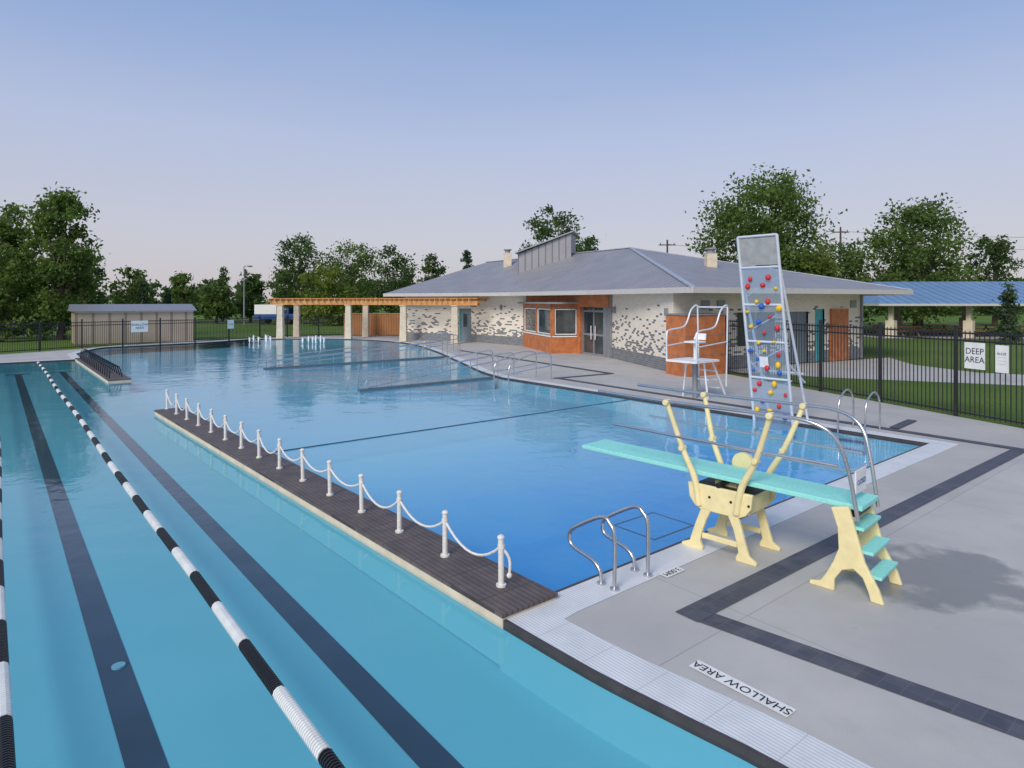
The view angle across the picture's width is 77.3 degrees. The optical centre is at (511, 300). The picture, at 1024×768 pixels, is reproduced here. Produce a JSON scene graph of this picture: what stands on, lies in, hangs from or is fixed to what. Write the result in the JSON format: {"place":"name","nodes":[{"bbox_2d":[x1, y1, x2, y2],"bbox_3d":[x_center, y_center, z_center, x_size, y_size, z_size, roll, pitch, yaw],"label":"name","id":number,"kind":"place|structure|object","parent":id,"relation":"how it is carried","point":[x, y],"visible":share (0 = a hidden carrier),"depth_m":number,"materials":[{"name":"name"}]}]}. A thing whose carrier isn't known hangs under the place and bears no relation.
{"place":"outdoors","nodes":[
{"label":"outdoors","id":0,"kind":"place"},
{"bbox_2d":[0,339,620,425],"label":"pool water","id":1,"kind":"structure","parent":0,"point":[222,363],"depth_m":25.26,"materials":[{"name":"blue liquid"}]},
{"bbox_2d":[0,439,15,767],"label":"lane rope","id":2,"kind":"object","parent":1,"relation":"on","point":[7,752],"visible":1,"depth_m":4.68,"materials":[{"name":"white paint"}]},
{"bbox_2d":[37,361,344,767],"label":"lane rope","id":3,"kind":"object","parent":1,"relation":"on","point":[319,747],"visible":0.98,"depth_m":5.42,"materials":[{"name":"white paint"}]},
{"bbox_2d":[248,335,324,342],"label":"fountain jets","id":4,"kind":"object","parent":1,"relation":"on","point":[302,340],"visible":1,"depth_m":42.79,"materials":[{"name":"liquid"}]},
{"bbox_2d":[276,399,630,451],"bbox_3d":[-0.507,2.837,15.162,10.100,0.026,0.024,0,0,-39],"label":"depth divider rope","id":5,"kind":"object","parent":1,"relation":"on","point":[444,427],"visible":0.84,"depth_m":14.26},
{"bbox_2d":[0,302,1023,428],"bbox_3d":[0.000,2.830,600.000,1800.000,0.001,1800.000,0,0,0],"label":"ground","id":6,"kind":"structure","parent":0,"point":[982,319],"depth_m":31.72,"materials":[{"name":"green plant"}]},
{"bbox_2d":[0,242,30,341],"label":"poplar tree","id":7,"kind":"object","parent":6,"relation":"on","point":[8,277],"visible":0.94,"depth_m":43.53,"materials":[{"name":"green plant"}]},
{"bbox_2d":[0,200,56,338],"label":"poplar tree","id":8,"kind":"object","parent":6,"relation":"on","point":[10,234],"visible":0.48,"depth_m":46.52,"materials":[{"name":"green plant"}]},
{"bbox_2d":[14,181,108,339],"bbox_3d":[-32.469,-2.643,45.884,6.242,11.841,6.458,0,0,0],"label":"poplar tree","id":9,"kind":"object","parent":6,"relation":"on","point":[68,264],"visible":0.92,"depth_m":45.35,"materials":[{"name":"green plant"}]},
{"bbox_2d":[75,282,105,303],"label":"park tree","id":10,"kind":"object","parent":6,"relation":"on","point":[97,291],"visible":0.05,"depth_m":80.62,"materials":[{"name":"green plant"}]},
{"bbox_2d":[72,249,109,303],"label":"park tree","id":11,"kind":"object","parent":6,"relation":"on","point":[100,271],"visible":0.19,"depth_m":75.02,"materials":[{"name":"green plant"}]},
{"bbox_2d":[67,304,195,344],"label":"storage shed","id":12,"kind":"structure","parent":6,"relation":"on","point":[106,313],"depth_m":42.45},
{"bbox_2d":[110,265,157,303],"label":"park tree","id":13,"kind":"object","parent":6,"relation":"on","point":[131,296],"visible":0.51,"depth_m":79.66,"materials":[{"name":"green plant"}]},
{"bbox_2d":[135,279,150,303],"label":"park tree","id":14,"kind":"object","parent":6,"relation":"on","point":[141,298],"visible":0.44,"depth_m":77.78,"materials":[{"name":"green plant"}]},
{"bbox_2d":[160,286,173,303],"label":"park tree","id":15,"kind":"object","parent":6,"relation":"on","point":[166,294],"visible":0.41,"depth_m":75.80,"materials":[{"name":"green plant"}]},
{"bbox_2d":[170,271,202,316],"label":"park tree","id":16,"kind":"object","parent":6,"relation":"on","point":[184,289],"visible":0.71,"depth_m":83.57,"materials":[{"name":"green plant"}]},
{"bbox_2d":[196,277,236,323],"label":"park tree","id":17,"kind":"object","parent":6,"relation":"on","point":[215,304],"visible":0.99,"depth_m":77.18,"materials":[{"name":"green plant"}]},
{"bbox_2d":[212,266,234,320],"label":"park tree","id":18,"kind":"object","parent":6,"relation":"on","point":[227,279],"visible":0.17,"depth_m":84.83,"materials":[{"name":"green plant"}]},
{"bbox_2d":[243,265,252,325],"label":"street lamp","id":19,"kind":"object","parent":6,"relation":"on","point":[244,294],"visible":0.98,"depth_m":69.94,"materials":[{"name":"grey metal"}]},
{"bbox_2d":[231,269,268,321],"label":"park tree","id":20,"kind":"object","parent":6,"relation":"on","point":[253,286],"visible":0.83,"depth_m":81.40,"materials":[{"name":"green plant"}]},
{"bbox_2d":[254,305,293,323],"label":"parked truck","id":21,"kind":"object","parent":6,"relation":"on","point":[262,311],"visible":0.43,"depth_m":75.00,"materials":[{"name":"white paint"}]},
{"bbox_2d":[266,273,296,304],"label":"park tree","id":22,"kind":"object","parent":6,"relation":"on","point":[288,284],"visible":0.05,"depth_m":85.33,"materials":[{"name":"green plant"}]},
{"bbox_2d":[263,231,333,318],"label":"broadleaf tree","id":23,"kind":"object","parent":6,"relation":"on","point":[280,277],"visible":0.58,"depth_m":77.00,"materials":[{"name":"green plant"}]},
{"bbox_2d":[294,260,362,325],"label":"willow tree","id":24,"kind":"object","parent":6,"relation":"on","point":[331,276],"visible":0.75,"depth_m":70.98,"materials":[{"name":"green plant"}]},
{"bbox_2d":[316,239,386,317],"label":"broadleaf tree","id":25,"kind":"object","parent":6,"relation":"on","point":[352,270],"visible":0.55,"depth_m":83.10,"materials":[{"name":"green plant"}]},
{"bbox_2d":[367,243,418,312],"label":"broadleaf tree","id":26,"kind":"object","parent":6,"relation":"on","point":[393,280],"visible":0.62,"depth_m":79.24,"materials":[{"name":"green plant"}]},
{"bbox_2d":[416,253,448,282],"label":"broadleaf tree","id":27,"kind":"object","parent":6,"relation":"on","point":[432,269],"visible":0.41,"depth_m":84.42,"materials":[{"name":"green plant"}]},
{"bbox_2d":[460,250,473,269],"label":"spruce tree","id":28,"kind":"object","parent":6,"relation":"on","point":[467,257],"visible":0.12,"depth_m":84.67,"materials":[{"name":"green plant"}]},
{"bbox_2d":[0,335,1023,767],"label":"pool deck","id":29,"kind":"structure","parent":6,"relation":"on","point":[946,617],"depth_m":5.87,"materials":[{"name":"concrete"}]},
{"bbox_2d":[0,314,343,352],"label":"iron fence","id":30,"kind":"object","parent":29,"relation":"on","point":[195,322],"visible":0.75,"depth_m":40.45,"materials":[{"name":"black metal"}]},
{"bbox_2d":[131,321,147,331],"bbox_3d":[-22.965,1.600,39.469,0.014,0.700,0.950,0,0,41],"label":"shallow area sign","id":31,"kind":"object","parent":30,"relation":"attached to","point":[139,326],"visible":1,"depth_m":39.46,"materials":[{"name":"white metal"}]},
{"bbox_2d":[228,320,233,328],"bbox_3d":[-19.459,1.650,44.279,0.014,0.600,0.500,0,0,27],"label":"fence notice sign","id":32,"kind":"object","parent":30,"relation":"attached to","point":[230,324],"visible":1,"depth_m":44.26,"materials":[{"name":"white metal"}]},
{"bbox_2d":[344,313,399,335],"bbox_3d":[-10.700,1.895,50.150,5.190,1.810,0.141,0,0,8],"label":"cedar privacy screen","id":33,"kind":"object","parent":29,"relation":"on","point":[384,323],"visible":0.54,"depth_m":50.10,"materials":[{"name":"brown wood"}]},
{"bbox_2d":[268,298,488,343],"bbox_3d":[-9.360,1.320,45.798,18.102,2.960,5.119,0,0,23],"label":"pergola","id":34,"kind":"object","parent":29,"relation":"on","point":[349,303],"visible":0.97,"depth_m":46.36,"materials":[{"name":"beige concrete"}]},
{"bbox_2d":[0,339,926,767],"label":"pool basin","id":35,"kind":"object","parent":29,"relation":"in","point":[370,671],"visible":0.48,"depth_m":7.58,"materials":[{"name":"paint"}]},
{"bbox_2d":[75,357,130,393],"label":"floating walkway","id":36,"kind":"structure","parent":35,"relation":"on","point":[115,377],"depth_m":23.62,"materials":[{"name":"grey concrete"}]},
{"bbox_2d":[79,349,122,378],"bbox_3d":[-17.019,2.522,26.366,0.490,0.447,10.400,0,0,-39],"label":"black rail row","id":37,"kind":"object","parent":36,"relation":"on","point":[93,356],"visible":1,"depth_m":25.42,"materials":[{"name":"paint"}]},
{"bbox_2d":[111,662,125,669],"bbox_3d":[-3.486,3.240,5.670,0.110,0.020,0.110,0,0,0],"label":"pool floor drain","id":38,"kind":"object","parent":35,"relation":"on","point":[118,665],"visible":1,"depth_m":5.66,"materials":[{"name":"plastic"}]},
{"bbox_2d":[154,407,557,665],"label":"floating walkway","id":39,"kind":"structure","parent":35,"relation":"on","point":[457,592],"depth_m":7.51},
{"bbox_2d":[165,389,511,587],"bbox_3d":[-4.387,2.490,11.118,0.134,0.490,13.303,0,0,-41],"label":"rope barrier","id":40,"kind":"object","parent":39,"relation":"on","point":[501,550],"visible":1,"depth_m":8.25,"materials":[{"name":"white plastic"}]},
{"bbox_2d":[257,337,459,368],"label":"handrail","id":41,"kind":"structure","parent":35,"relation":"on","point":[358,355],"depth_m":29.58,"materials":[{"name":"metal"}]},
{"bbox_2d":[342,350,513,403],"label":"pool access ramp","id":42,"kind":"structure","parent":35,"relation":"on","point":[365,396],"depth_m":21.48,"materials":[{"name":"paint"}]},
{"bbox_2d":[9,338,928,767],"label":"pool edge nosing","id":43,"kind":"object","parent":29,"relation":"on","point":[753,750],"visible":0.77,"depth_m":4.95,"materials":[{"name":"tile"}]},
{"bbox_2d":[0,338,957,767],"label":"pool coping grating","id":44,"kind":"object","parent":29,"relation":"on","point":[766,734],"visible":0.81,"depth_m":5.13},
{"bbox_2d":[568,505,651,591],"bbox_3d":[0.996,2.456,6.571,0.589,0.692,0.686,0,0,-39],"label":"pool grab rail","id":45,"kind":"object","parent":44,"relation":"on","point":[634,568],"visible":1,"depth_m":6.48,"materials":[{"name":"silver metal"}]},
{"bbox_2d":[418,332,551,389],"bbox_3d":[-2.048,2.404,29.093,2.134,1.194,15.831,0,0,-20],"label":"stair handrail","id":46,"kind":"object","parent":29,"relation":"on","point":[535,353],"visible":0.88,"depth_m":22.60,"materials":[{"name":"silver metal"}]},
{"bbox_2d":[404,293,859,370],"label":"walls","id":47,"kind":"structure","parent":29,"relation":"on","point":[638,329],"depth_m":29.18,"materials":[{"name":"white stone"}]},
{"bbox_2d":[383,247,912,296],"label":"fascia and flashing","id":48,"kind":"structure","parent":47,"relation":"on","point":[691,288],"depth_m":28.36,"materials":[{"name":"metal"}]},
{"bbox_2d":[388,248,906,292],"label":"roof","id":49,"kind":"structure","parent":48,"relation":"on","point":[627,268],"depth_m":34.54,"materials":[{"name":"grey metal"}]},
{"bbox_2d":[518,234,575,272],"bbox_3d":[2.500,-3.150,45.450,4.200,2.900,4.100,0,0,0],"label":"clerestory","id":50,"kind":"object","parent":49,"relation":"on","point":[560,248],"visible":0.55,"depth_m":43.50,"materials":[{"name":"grey metal"}]},
{"bbox_2d":[515,230,577,254],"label":"clerestory roof","id":51,"kind":"structure","parent":50,"relation":"on","point":[574,233],"depth_m":43.38,"materials":[{"name":"grey metal"}]},
{"bbox_2d":[504,248,716,267],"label":"roof vents","id":52,"kind":"object","parent":49,"relation":"on","point":[710,258],"visible":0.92,"depth_m":32.08,"materials":[{"name":"white metal"}]},
{"bbox_2d":[500,294,862,357],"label":"wall lights and downpipes","id":53,"kind":"object","parent":47,"relation":"attached to","point":[612,309],"visible":0.94,"depth_m":30.85,"materials":[{"name":"grey metal"}]},
{"bbox_2d":[459,294,856,376],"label":"doors and windows","id":54,"kind":"structure","parent":29,"relation":"on","point":[554,324],"depth_m":31.35,"materials":[{"name":"wood"}]},
{"bbox_2d":[658,566,684,577],"bbox_3d":[1.643,2.789,6.582,0.300,0.004,0.120,0,0,-39],"label":"depth marker","id":55,"kind":"object","parent":29,"relation":"on","point":[671,571],"visible":1,"depth_m":6.58,"materials":[{"name":"white tile"}]},
{"bbox_2d":[666,304,727,398],"bbox_3d":[5.362,1.466,18.501,1.626,2.694,1.063,0,0,-39],"label":"lifeguard chair","id":56,"kind":"object","parent":29,"relation":"on","point":[694,361],"visible":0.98,"depth_m":18.43,"materials":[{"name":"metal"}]},
{"bbox_2d":[460,350,1023,739],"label":"deck tile band","id":57,"kind":"object","parent":29,"relation":"on","point":[704,610],"visible":1,"depth_m":5.74,"materials":[{"name":"black tile"}]},
{"bbox_2d":[582,383,902,604],"bbox_3d":[2.364,1.961,7.365,0.960,1.678,3.597,0,0,-45],"label":"diving board","id":58,"kind":"object","parent":29,"relation":"on","point":[741,486],"visible":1,"depth_m":6.89,"materials":[{"name":"teal plastic"}]},
{"bbox_2d":[689,660,795,716],"bbox_3d":[1.644,2.789,4.627,0.130,0.004,0.780,0,0,-39],"label":"shallow area marker","id":59,"kind":"object","parent":29,"relation":"on","point":[772,703],"visible":1,"depth_m":4.59,"materials":[{"name":"white tile"}]},
{"bbox_2d":[736,233,811,434],"bbox_3d":[6.074,0.789,14.863,1.522,4.534,1.130,0,0,-39],"label":"frame","id":60,"kind":"object","parent":29,"relation":"on","point":[762,377],"visible":0.77,"depth_m":14.67,"materials":[{"name":"metal"}]},
{"bbox_2d":[739,236,777,265],"bbox_3d":[5.801,0.796,14.642,0.740,4.412,0.874,0,0,-39],"label":"panel","id":61,"kind":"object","parent":60,"relation":"attached to","point":[759,251],"depth_m":14.43,"materials":[{"name":"white plastic"}]},
{"bbox_2d":[759,356,768,366],"bbox_3d":[5.812,1.423,14.761,0.051,0.252,0.209,0,0,-39],"label":"notice","id":62,"kind":"object","parent":61,"relation":"attached to","point":[763,361],"visible":1,"depth_m":14.76,"materials":[{"name":"white paint"}]},
{"bbox_2d":[745,275,786,419],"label":"climbing holds","id":63,"kind":"object","parent":61,"relation":"attached to","point":[776,328],"visible":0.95,"depth_m":14.59,"materials":[{"name":"red plastic"}]},
{"bbox_2d":[837,389,880,453],"bbox_3d":[7.495,2.572,13.826,0.814,1.256,0.590,0,0,-39],"label":"pool ladder","id":64,"kind":"object","parent":29,"relation":"on","point":[853,439],"visible":0.91,"depth_m":13.76,"materials":[{"name":"silver metal"}]},
{"bbox_2d":[725,316,1023,425],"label":"iron fence","id":65,"kind":"object","parent":29,"relation":"on","point":[880,335],"visible":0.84,"depth_m":17.48,"materials":[{"name":"black metal"}]},
{"bbox_2d":[964,342,984,369],"bbox_3d":[10.855,1.300,15.018,0.014,0.620,0.500,0,0,-15],"label":"deep area sign","id":66,"kind":"object","parent":65,"relation":"attached to","point":[974,355],"visible":1,"depth_m":15.02,"materials":[{"name":"white paint"}]},
{"bbox_2d":[995,345,1008,373],"bbox_3d":[11.015,1.320,14.388,0.014,0.620,0.300,0,0,-15],"label":"fence notice sign","id":67,"kind":"object","parent":65,"relation":"attached to","point":[1001,358],"visible":1,"depth_m":14.37,"materials":[{"name":"white paint"}]},
{"bbox_2d":[27,273,1023,315],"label":"distant tree line","id":68,"kind":"object","parent":6,"relation":"on","point":[205,281],"visible":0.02,"depth_m":123.73,"materials":[{"name":"green plant"}]},
{"bbox_2d":[518,204,591,251],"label":"maple tree","id":69,"kind":"object","parent":6,"relation":"on","point":[543,231],"visible":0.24,"depth_m":69.22,"materials":[{"name":"green plant"}]},
{"bbox_2d":[577,232,606,251],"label":"maple tree","id":70,"kind":"object","parent":6,"relation":"on","point":[587,241],"visible":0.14,"depth_m":75.35,"materials":[{"name":"green plant"}]},
{"bbox_2d":[682,162,860,278],"bbox_3d":[23.486,-5.003,60.152,15.194,15.724,14.330,0,0,0],"label":"cottonwood tree","id":71,"kind":"object","parent":6,"relation":"on","point":[731,217],"visible":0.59,"depth_m":58.01,"materials":[{"name":"green plant"}]},
{"bbox_2d":[784,247,844,277],"bbox_3d":[27.164,-0.959,57.958,7.245,8.168,6.430,0,0,0],"label":"broadleaf tree","id":72,"kind":"object","parent":6,"relation":"on","point":[829,261],"visible":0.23,"depth_m":56.98,"materials":[{"name":"green plant"}]},
{"bbox_2d":[810,232,887,327],"bbox_3d":[31.566,-1.800,61.870,8.327,9.326,9.444,0,0,26],"label":"broadleaf tree","id":73,"kind":"object","parent":6,"relation":"on","point":[851,261],"visible":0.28,"depth_m":60.85,"materials":[{"name":"green plant"}]},
{"bbox_2d":[876,259,953,325],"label":"broadleaf tree","id":74,"kind":"object","parent":6,"relation":"on","point":[921,321],"visible":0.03,"depth_m":71.35,"materials":[{"name":"green plant"}]},
{"bbox_2d":[857,193,989,328],"bbox_3d":[39.813,-3.669,63.234,11.863,13.058,11.898,0,0,0],"label":"maple tree","id":75,"kind":"object","parent":6,"relation":"on","point":[912,257],"visible":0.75,"depth_m":61.42,"materials":[{"name":"green plant"}]},
{"bbox_2d":[863,281,1023,337],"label":"picnic pavilion","id":76,"kind":"structure","parent":6,"relation":"on","point":[966,296],"depth_m":48.77,"materials":[{"name":"blue metal"}]},
{"bbox_2d":[960,234,1023,324],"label":"maple tree","id":77,"kind":"object","parent":6,"relation":"on","point":[995,251],"visible":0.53,"depth_m":69.67,"materials":[{"name":"green plant"}]},
{"bbox_2d":[987,282,1023,344],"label":"arborvitae","id":78,"kind":"object","parent":6,"relation":"on","point":[1007,315],"visible":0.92,"depth_m":41.32,"materials":[{"name":"green plant"}]},
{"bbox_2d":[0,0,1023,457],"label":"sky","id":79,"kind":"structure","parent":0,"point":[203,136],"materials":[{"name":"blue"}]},
{"bbox_2d":[19,321,1023,325],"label":"park road","id":80,"kind":"structure","parent":0,"point":[865,324],"depth_m":74.92,"materials":[{"name":"grey asphalt"}]},
{"bbox_2d":[659,240,675,253],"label":"utility pole","id":81,"kind":"object","parent":80,"relation":"on","point":[666,244],"visible":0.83,"depth_m":74.95,"materials":[{"name":"brown wood"}]},
{"bbox_2d":[832,227,848,271],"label":"utility pole","id":82,"kind":"object","parent":80,"relation":"on","point":[840,232],"visible":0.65,"depth_m":74.92,"materials":[{"name":"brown wood"}]},
{"bbox_2d":[679,231,1019,249],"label":"power lines","id":83,"kind":"object","parent":82,"relation":"attached to","point":[863,232],"visible":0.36,"depth_m":74.99,"materials":[{"name":"black paint"}]},
{"bbox_2d":[729,358,1023,385],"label":"concrete path","id":84,"kind":"structure","parent":0,"point":[741,370],"depth_m":25.04,"materials":[{"name":"grey concrete"}]},
{"bbox_2d":[864,331,1023,338],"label":"pavilion floor","id":85,"kind":"structure","parent":0,"point":[949,335],"depth_m":51.34,"materials":[{"name":"concrete"}]},
{"bbox_2d":[868,324,1023,335],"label":"picnic tables","id":86,"kind":"object","parent":85,"relation":"on","point":[929,327],"visible":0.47,"depth_m":52.98,"materials":[{"name":"brown wood"}]}
]}

